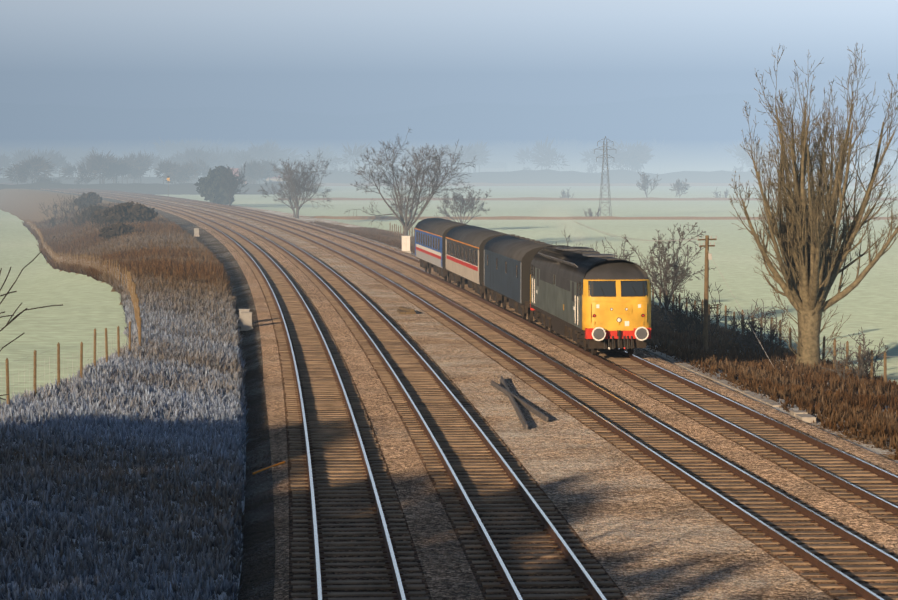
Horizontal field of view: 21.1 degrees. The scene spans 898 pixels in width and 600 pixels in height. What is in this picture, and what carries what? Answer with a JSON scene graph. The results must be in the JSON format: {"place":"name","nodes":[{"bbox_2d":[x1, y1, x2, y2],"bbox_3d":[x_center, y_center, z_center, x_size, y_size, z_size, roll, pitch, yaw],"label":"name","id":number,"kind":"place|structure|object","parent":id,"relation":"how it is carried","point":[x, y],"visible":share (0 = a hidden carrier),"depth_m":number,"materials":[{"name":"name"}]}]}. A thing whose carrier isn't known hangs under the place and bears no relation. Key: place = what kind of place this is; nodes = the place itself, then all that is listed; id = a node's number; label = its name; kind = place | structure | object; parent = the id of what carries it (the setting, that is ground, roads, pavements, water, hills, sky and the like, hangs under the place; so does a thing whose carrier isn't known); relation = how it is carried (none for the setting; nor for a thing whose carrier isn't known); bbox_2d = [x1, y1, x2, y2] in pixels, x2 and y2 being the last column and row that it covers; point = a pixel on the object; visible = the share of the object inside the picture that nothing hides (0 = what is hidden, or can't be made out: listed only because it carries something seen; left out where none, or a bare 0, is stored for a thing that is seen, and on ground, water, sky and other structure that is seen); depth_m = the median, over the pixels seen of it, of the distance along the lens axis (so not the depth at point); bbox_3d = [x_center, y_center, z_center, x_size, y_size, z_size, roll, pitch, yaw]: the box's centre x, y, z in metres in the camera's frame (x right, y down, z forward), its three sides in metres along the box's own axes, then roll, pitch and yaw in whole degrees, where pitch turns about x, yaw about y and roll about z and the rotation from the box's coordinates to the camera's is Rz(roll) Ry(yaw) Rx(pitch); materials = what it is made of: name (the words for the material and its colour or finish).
{"place":"outdoors","nodes":[
{"label":"outdoors","id":0,"kind":"place"},
{"bbox_2d":[227,167,255,183],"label":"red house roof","id":1,"kind":"structure","parent":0,"point":[236,171],"depth_m":779.56,"materials":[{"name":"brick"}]},
{"bbox_2d":[266,172,296,189],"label":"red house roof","id":2,"kind":"structure","parent":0,"point":[272,179],"depth_m":798.61,"materials":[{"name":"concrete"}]},
{"bbox_2d":[0,171,897,599],"bbox_3d":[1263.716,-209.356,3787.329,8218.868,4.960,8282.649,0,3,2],"label":"ground","id":3,"kind":"structure","parent":0,"point":[640,529],"depth_m":81.03,"materials":[{"name":"green plant"}]},
{"bbox_2d":[0,251,62,447],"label":"bare branches","id":4,"kind":"object","parent":3,"relation":"on","point":[14,318],"visible":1,"depth_m":31.12,"materials":[{"name":"brown plant"}]},
{"bbox_2d":[39,199,72,216],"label":"bank scrub","id":5,"kind":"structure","parent":3,"relation":"on","point":[56,211],"depth_m":436.70,"materials":[{"name":"brown plant"}]},
{"bbox_2d":[44,214,72,227],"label":"bank scrub","id":6,"kind":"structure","parent":3,"relation":"on","point":[53,222],"depth_m":382.88,"materials":[{"name":"brown plant"}]},
{"bbox_2d":[1,219,140,403],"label":"fence","id":7,"kind":"object","parent":3,"relation":"on","point":[130,285],"visible":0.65,"depth_m":97.08,"materials":[{"name":"brown wood"}]},
{"bbox_2d":[53,194,96,214],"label":"bank scrub","id":8,"kind":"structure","parent":3,"relation":"on","point":[73,205],"depth_m":413.37,"materials":[{"name":"brown plant"}]},
{"bbox_2d":[60,206,92,226],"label":"bank scrub","id":9,"kind":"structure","parent":3,"relation":"on","point":[77,224],"depth_m":342.90,"materials":[{"name":"brown plant"}]},
{"bbox_2d":[74,192,101,208],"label":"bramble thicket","id":10,"kind":"object","parent":3,"relation":"on","point":[98,199],"visible":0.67,"depth_m":420.24,"materials":[{"name":"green plant"}]},
{"bbox_2d":[72,201,109,226],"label":"bank scrub","id":11,"kind":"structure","parent":3,"relation":"on","point":[85,213],"depth_m":324.90,"materials":[{"name":"brown plant"}]},
{"bbox_2d":[84,205,107,217],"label":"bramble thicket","id":12,"kind":"object","parent":3,"relation":"on","point":[103,207],"visible":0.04,"depth_m":358.87,"materials":[{"name":"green plant"}]},
{"bbox_2d":[90,204,115,223],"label":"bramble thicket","id":13,"kind":"object","parent":3,"relation":"on","point":[95,214],"visible":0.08,"depth_m":312.92,"materials":[{"name":"green plant"}]},
{"bbox_2d":[90,211,116,229],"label":"bank scrub","id":14,"kind":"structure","parent":3,"relation":"on","point":[101,222],"depth_m":295.88,"materials":[{"name":"brown plant"}]},
{"bbox_2d":[99,221,139,240],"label":"bramble thicket","id":15,"kind":"object","parent":3,"relation":"on","point":[119,228],"visible":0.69,"depth_m":257.80,"materials":[{"name":"green plant"}]},
{"bbox_2d":[0,201,248,599],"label":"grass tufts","id":16,"kind":"object","parent":3,"relation":"on","point":[188,353],"depth_m":62.54,"materials":[{"name":"grey plant"}]},
{"bbox_2d":[0,145,257,177],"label":"tree belt","id":17,"kind":"object","parent":3,"relation":"on","point":[213,160],"visible":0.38,"depth_m":924.07,"materials":[{"name":"grey plant"}]},
{"bbox_2d":[102,201,157,223],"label":"bramble thicket","id":18,"kind":"object","parent":3,"relation":"on","point":[128,212],"visible":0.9,"depth_m":294.67,"materials":[{"name":"green plant"}]},
{"bbox_2d":[0,177,262,184],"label":"hedge belt","id":19,"kind":"object","parent":3,"relation":"on","point":[148,180],"visible":0.17,"depth_m":875.62,"materials":[{"name":"grey plant"}]},
{"bbox_2d":[0,181,281,194],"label":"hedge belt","id":20,"kind":"object","parent":3,"relation":"on","point":[174,189],"visible":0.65,"depth_m":699.96,"materials":[{"name":"grey plant"}]},
{"bbox_2d":[0,149,289,183],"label":"tree belt","id":21,"kind":"object","parent":3,"relation":"on","point":[109,167],"visible":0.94,"depth_m":729.63,"materials":[{"name":"grey plant"}]},
{"bbox_2d":[166,176,169,195],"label":"signal","id":22,"kind":"object","parent":3,"relation":"on","point":[168,179],"visible":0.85,"depth_m":555.96,"materials":[{"name":"grey metal"}]},
{"bbox_2d":[194,166,237,204],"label":"evergreen clump","id":23,"kind":"object","parent":3,"relation":"on","point":[210,190],"visible":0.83,"depth_m":499.06,"materials":[{"name":"green plant"}]},
{"bbox_2d":[0,137,442,176],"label":"tree belt","id":24,"kind":"object","parent":3,"relation":"on","point":[71,156],"visible":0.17,"depth_m":1282.34,"materials":[{"name":"grey plant"}]},
{"bbox_2d":[217,163,248,205],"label":"tree","id":25,"kind":"object","parent":3,"relation":"on","point":[230,187],"visible":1,"depth_m":486.48,"materials":[{"name":"grey plant"}]},
{"bbox_2d":[257,170,312,216],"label":"lineside tree","id":26,"kind":"object","parent":3,"relation":"on","point":[292,207],"visible":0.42,"depth_m":394.83,"materials":[{"name":"grey plant"}]},
{"bbox_2d":[271,150,331,218],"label":"lineside tree","id":27,"kind":"object","parent":3,"relation":"on","point":[290,170],"visible":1,"depth_m":373.00,"materials":[{"name":"grey plant"}]},
{"bbox_2d":[194,228,415,474],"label":"lineside clutter","id":28,"kind":"object","parent":3,"relation":"on","point":[245,318],"visible":0.85,"depth_m":117.38,"materials":[{"name":"concrete"}]},
{"bbox_2d":[401,236,410,253],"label":"trackside cabinet","id":29,"kind":"object","parent":3,"relation":"on","point":[405,243],"visible":0.94,"depth_m":216.47,"materials":[{"name":"metal"}]},
{"bbox_2d":[387,192,425,221],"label":"field tree","id":30,"kind":"object","parent":3,"relation":"on","point":[404,206],"depth_m":346.97,"materials":[{"name":"grey plant"}]},
{"bbox_2d":[345,127,475,235],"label":"lineside tree","id":31,"kind":"object","parent":3,"relation":"on","point":[408,225],"visible":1,"depth_m":257.88,"materials":[{"name":"grey plant"}]},
{"bbox_2d":[0,183,897,599],"bbox_3d":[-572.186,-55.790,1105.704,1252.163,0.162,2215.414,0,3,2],"label":"rails","id":32,"kind":"object","parent":3,"relation":"on","point":[752,519],"visible":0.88,"depth_m":69.46,"materials":[{"name":"white metal"}]},
{"bbox_2d":[415,218,466,282],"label":"network south east coach","id":33,"kind":"object","parent":32,"relation":"on","point":[430,242],"visible":0.54,"depth_m":161.69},
{"bbox_2d":[446,225,509,300],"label":"inter city coach","id":34,"kind":"object","parent":32,"relation":"on","point":[465,245],"visible":0.46,"depth_m":140.99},
{"bbox_2d":[484,234,553,322],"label":"train carriage","id":35,"kind":"object","parent":32,"relation":"on","point":[508,259],"visible":0.54,"depth_m":121.56,"materials":[{"name":"black"}]},
{"bbox_2d":[530,245,650,354],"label":"locomotive","id":36,"kind":"object","parent":32,"relation":"on","point":[593,301],"visible":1,"depth_m":96.84,"materials":[{"name":"yellow metal"}]},
{"bbox_2d":[0,135,897,172],"bbox_3d":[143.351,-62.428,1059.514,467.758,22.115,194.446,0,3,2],"label":"tree line","id":37,"kind":"object","parent":3,"relation":"on","point":[633,157],"visible":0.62,"depth_m":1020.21,"materials":[{"name":"grey plant"}]},
{"bbox_2d":[7,184,897,599],"bbox_3d":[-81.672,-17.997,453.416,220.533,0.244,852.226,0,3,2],"label":"sleepers","id":38,"kind":"object","parent":3,"relation":"on","point":[327,406],"visible":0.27,"depth_m":68.71,"materials":[{"name":"wood"}]},
{"bbox_2d":[434,188,491,223],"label":"bare tree","id":39,"kind":"object","parent":3,"relation":"on","point":[469,207],"depth_m":333.64,"materials":[{"name":"grey plant"}]},
{"bbox_2d":[490,376,548,428],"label":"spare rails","id":40,"kind":"object","parent":3,"relation":"on","point":[512,397],"visible":1,"depth_m":79.11,"materials":[{"name":"grey metal"}]},
{"bbox_2d":[559,189,574,197],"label":"bush","id":41,"kind":"object","parent":3,"relation":"on","point":[568,195],"visible":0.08,"depth_m":598.17,"materials":[{"name":"grey plant"}]},
{"bbox_2d":[332,228,815,422],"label":"cable trough","id":42,"kind":"object","parent":3,"relation":"on","point":[805,416],"visible":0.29,"depth_m":89.65,"materials":[{"name":"concrete"}]},
{"bbox_2d":[263,168,897,183],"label":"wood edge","id":43,"kind":"object","parent":3,"relation":"on","point":[555,176],"visible":0.52,"depth_m":962.48,"materials":[{"name":"grey plant"}]},
{"bbox_2d":[281,197,897,199],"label":"hedgerow","id":44,"kind":"object","parent":3,"relation":"on","point":[542,198],"visible":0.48,"depth_m":596.88,"materials":[{"name":"grey plant"}]},
{"bbox_2d":[583,208,599,216],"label":"bush","id":45,"kind":"object","parent":3,"relation":"on","point":[590,212],"visible":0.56,"depth_m":403.73,"materials":[{"name":"grey plant"}]},
{"bbox_2d":[563,231,633,261],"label":"bush","id":46,"kind":"object","parent":3,"relation":"on","point":[624,255],"visible":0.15,"depth_m":151.39,"materials":[{"name":"brown plant"}]},
{"bbox_2d":[300,182,897,185],"bbox_3d":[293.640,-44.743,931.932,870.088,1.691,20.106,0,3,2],"label":"field edge","id":47,"kind":"object","parent":3,"relation":"on","point":[574,184],"visible":0.44,"depth_m":934.52,"materials":[{"name":"grey plant"}]},
{"bbox_2d":[308,216,897,219],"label":"hedgerow","id":48,"kind":"object","parent":3,"relation":"on","point":[549,218],"visible":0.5,"depth_m":400.84,"materials":[{"name":"grey plant"}]},
{"bbox_2d":[310,220,897,459],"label":"verge grass tufts","id":49,"kind":"object","parent":3,"relation":"on","point":[858,412],"depth_m":97.77,"materials":[{"name":"brown plant"}]},
{"bbox_2d":[594,136,615,215],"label":"pylon","id":50,"kind":"object","parent":3,"relation":"on","point":[607,169],"visible":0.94,"depth_m":413.35,"materials":[{"name":"grey metal"}]},
{"bbox_2d":[390,223,897,381],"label":"fence","id":51,"kind":"object","parent":3,"relation":"on","point":[847,351],"visible":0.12,"depth_m":117.86,"materials":[{"name":"brown wood"}]},
{"bbox_2d":[636,172,660,197],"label":"ditch tree","id":52,"kind":"object","parent":3,"relation":"on","point":[644,185],"visible":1,"depth_m":599.05,"materials":[{"name":"grey plant"}]},
{"bbox_2d":[622,222,714,320],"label":"tree","id":53,"kind":"object","parent":3,"relation":"on","point":[676,275],"visible":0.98,"depth_m":137.61,"materials":[{"name":"grey plant"}]},
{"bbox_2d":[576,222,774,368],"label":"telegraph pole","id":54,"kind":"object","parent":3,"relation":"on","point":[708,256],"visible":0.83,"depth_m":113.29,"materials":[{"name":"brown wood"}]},
{"bbox_2d":[669,178,690,197],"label":"ditch tree","id":55,"kind":"object","parent":3,"relation":"on","point":[678,184],"visible":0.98,"depth_m":599.72,"materials":[{"name":"grey plant"}]},
{"bbox_2d":[651,282,730,336],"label":"scrub","id":56,"kind":"object","parent":3,"relation":"on","point":[680,324],"visible":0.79,"depth_m":123.22,"materials":[{"name":"black plant"}]},
{"bbox_2d":[713,188,728,197],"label":"bush","id":57,"kind":"object","parent":3,"relation":"on","point":[716,194],"visible":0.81,"depth_m":598.89,"materials":[{"name":"grey plant"}]},
{"bbox_2d":[725,299,797,356],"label":"scrub","id":58,"kind":"object","parent":3,"relation":"on","point":[739,339],"visible":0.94,"depth_m":113.37,"materials":[{"name":"plant"}]},
{"bbox_2d":[729,43,897,367],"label":"pollard tree","id":59,"kind":"object","parent":3,"relation":"on","point":[809,263],"visible":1,"depth_m":107.75,"materials":[{"name":"brown plant"}]},
{"bbox_2d":[820,327,887,378],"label":"scrub","id":60,"kind":"object","parent":3,"relation":"on","point":[862,363],"visible":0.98,"depth_m":101.70,"materials":[{"name":"brown plant"}]},
{"bbox_2d":[0,128,897,170],"bbox_3d":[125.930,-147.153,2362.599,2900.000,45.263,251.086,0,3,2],"label":"hills","id":61,"kind":"structure","parent":0,"point":[697,155],"depth_m":2349.18,"materials":[{"name":"blue"}]},
{"bbox_2d":[0,104,897,139],"bbox_3d":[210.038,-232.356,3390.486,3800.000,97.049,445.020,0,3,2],"label":"hills","id":62,"kind":"structure","parent":0,"point":[714,122],"depth_m":3459.70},
{"bbox_2d":[0,93,897,128],"bbox_3d":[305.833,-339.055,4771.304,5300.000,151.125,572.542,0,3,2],"label":"hills","id":63,"kind":"structure","parent":0,"point":[77,115],"depth_m":4886.34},
{"bbox_2d":[0,0,897,115],"label":"sky","id":64,"kind":"structure","parent":0,"point":[322,57],"materials":[{"name":"blue"}]},
{"bbox_2d":[480,162,506,171],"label":"building","id":65,"kind":"structure","parent":0,"point":[495,167],"depth_m":1493.73,"materials":[{"name":"concrete"}]},
{"bbox_2d":[528,202,588,246],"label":"exhaust haze","id":66,"kind":"object","parent":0,"point":[564,222],"visible":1,"depth_m":109.46,"materials":[{"name":"grey"}]}
]}

